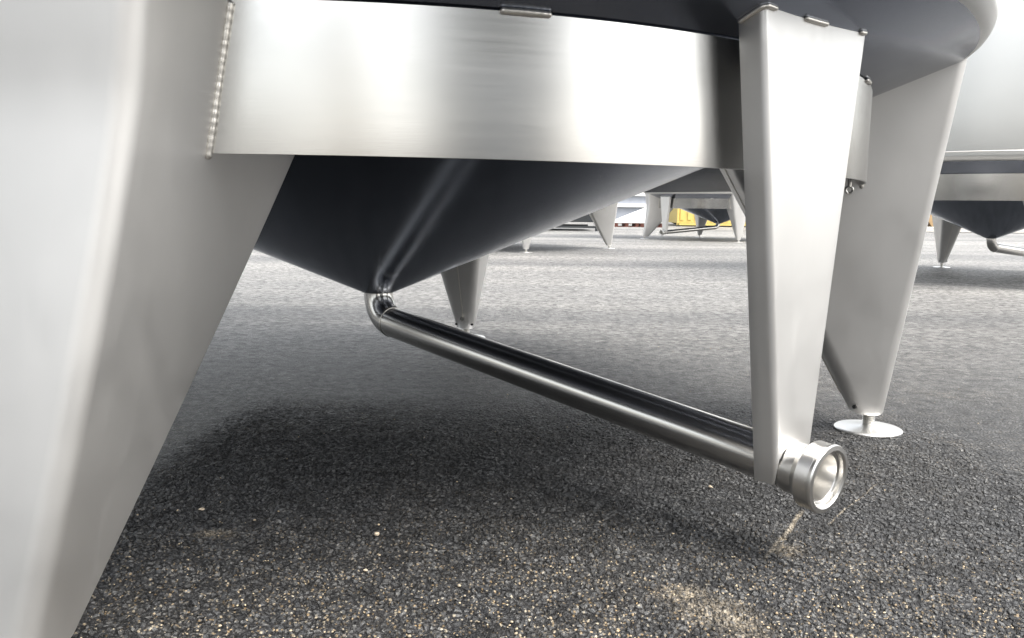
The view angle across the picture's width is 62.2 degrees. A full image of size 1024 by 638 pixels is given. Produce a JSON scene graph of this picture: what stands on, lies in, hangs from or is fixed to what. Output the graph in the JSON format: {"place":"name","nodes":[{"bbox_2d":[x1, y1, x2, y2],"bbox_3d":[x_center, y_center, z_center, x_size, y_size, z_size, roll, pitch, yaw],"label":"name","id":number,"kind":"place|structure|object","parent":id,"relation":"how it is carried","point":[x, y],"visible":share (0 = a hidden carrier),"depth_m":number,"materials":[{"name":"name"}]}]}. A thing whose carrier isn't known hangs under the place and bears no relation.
{"place":"outdoors","nodes":[
{"label":"outdoors","id":0,"kind":"place"},
{"bbox_2d":[71,222,1023,637],"bbox_3d":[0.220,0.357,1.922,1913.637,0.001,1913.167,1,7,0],"label":"ground","id":1,"kind":"structure","parent":0,"point":[299,368],"depth_m":1.89,"materials":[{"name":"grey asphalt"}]},
{"bbox_2d":[0,0,1000,637],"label":"steel tank","id":2,"kind":"object","parent":1,"relation":"on","point":[168,168],"visible":1,"depth_m":1.24,"materials":[{"name":"silver metal"}]},
{"bbox_2d":[515,203,617,252],"bbox_3d":[0.118,-3.090,12.752,3.095,4.020,3.186,0,7,-4],"label":"steel tank","id":3,"kind":"object","parent":1,"relation":"on","point":[603,219],"visible":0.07,"depth_m":12.90,"materials":[{"name":"silver metal"}]},
{"bbox_2d":[555,214,597,230],"bbox_3d":[-0.796,-3.301,24.379,6.320,1.400,2.600,1,7,0],"label":"flatbed trailer","id":4,"kind":"object","parent":1,"relation":"on","point":[586,218],"visible":0.02,"depth_m":23.34,"materials":[{"name":"paint"}]},
{"bbox_2d":[614,223,638,226],"bbox_3d":[3.994,-3.335,29.974,0.840,0.140,0.920,1,7,0],"label":"pallet","id":5,"kind":"object","parent":1,"relation":"on","point":[626,224],"visible":0.67,"depth_m":29.52,"materials":[{"name":"red paint"}]},
{"bbox_2d":[615,208,661,222],"bbox_3d":[4.453,-3.717,29.956,1.829,0.634,1.215,1,7,0],"label":"covered stack","id":6,"kind":"object","parent":5,"relation":"on","point":[638,216],"visible":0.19,"depth_m":29.39,"materials":[{"name":"paint"}]},
{"bbox_2d":[637,223,661,226],"bbox_3d":[4.894,-3.323,29.974,0.840,0.140,0.920,1,7,0],"label":"pallet","id":7,"kind":"object","parent":1,"relation":"on","point":[642,224],"visible":0.34,"depth_m":29.52,"materials":[{"name":"red paint"}]},
{"bbox_2d":[640,192,744,241],"bbox_3d":[4.292,-3.572,17.555,3.186,3.839,3.095,0,7,-3],"label":"steel tank","id":8,"kind":"object","parent":1,"relation":"on","point":[718,208],"visible":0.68,"depth_m":17.05,"materials":[{"name":"silver metal"}]},
{"bbox_2d":[668,208,745,225],"bbox_3d":[8.706,-4.922,32.789,5.060,2.680,2.470,1,7,0],"label":"shipping container","id":9,"kind":"object","parent":1,"relation":"on","point":[678,217],"visible":0.06,"depth_m":31.80,"materials":[{"name":"yellow paint"}]},
{"bbox_2d":[926,227,1023,232],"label":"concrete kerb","id":10,"kind":"structure","parent":1,"relation":"on","point":[931,229],"depth_m":27.44,"materials":[{"name":"white concrete"}]},
{"bbox_2d":[930,0,1023,267],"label":"steel tank","id":11,"kind":"object","parent":1,"relation":"on","point":[980,189],"visible":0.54,"depth_m":6.80,"materials":[{"name":"silver metal"}]},
{"bbox_2d":[616,193,670,222],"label":"warehouse","id":12,"kind":"structure","parent":0,"point":[631,204],"depth_m":40.61,"materials":[{"name":"white paint"}]},
{"bbox_2d":[927,215,932,226],"bbox_3d":[14.800,-3.665,29.347,1.240,1.240,0.800,1,7,0],"label":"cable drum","id":13,"kind":"object","parent":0,"point":[930,223],"visible":0.04,"depth_m":28.99,"materials":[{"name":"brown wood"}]}
]}

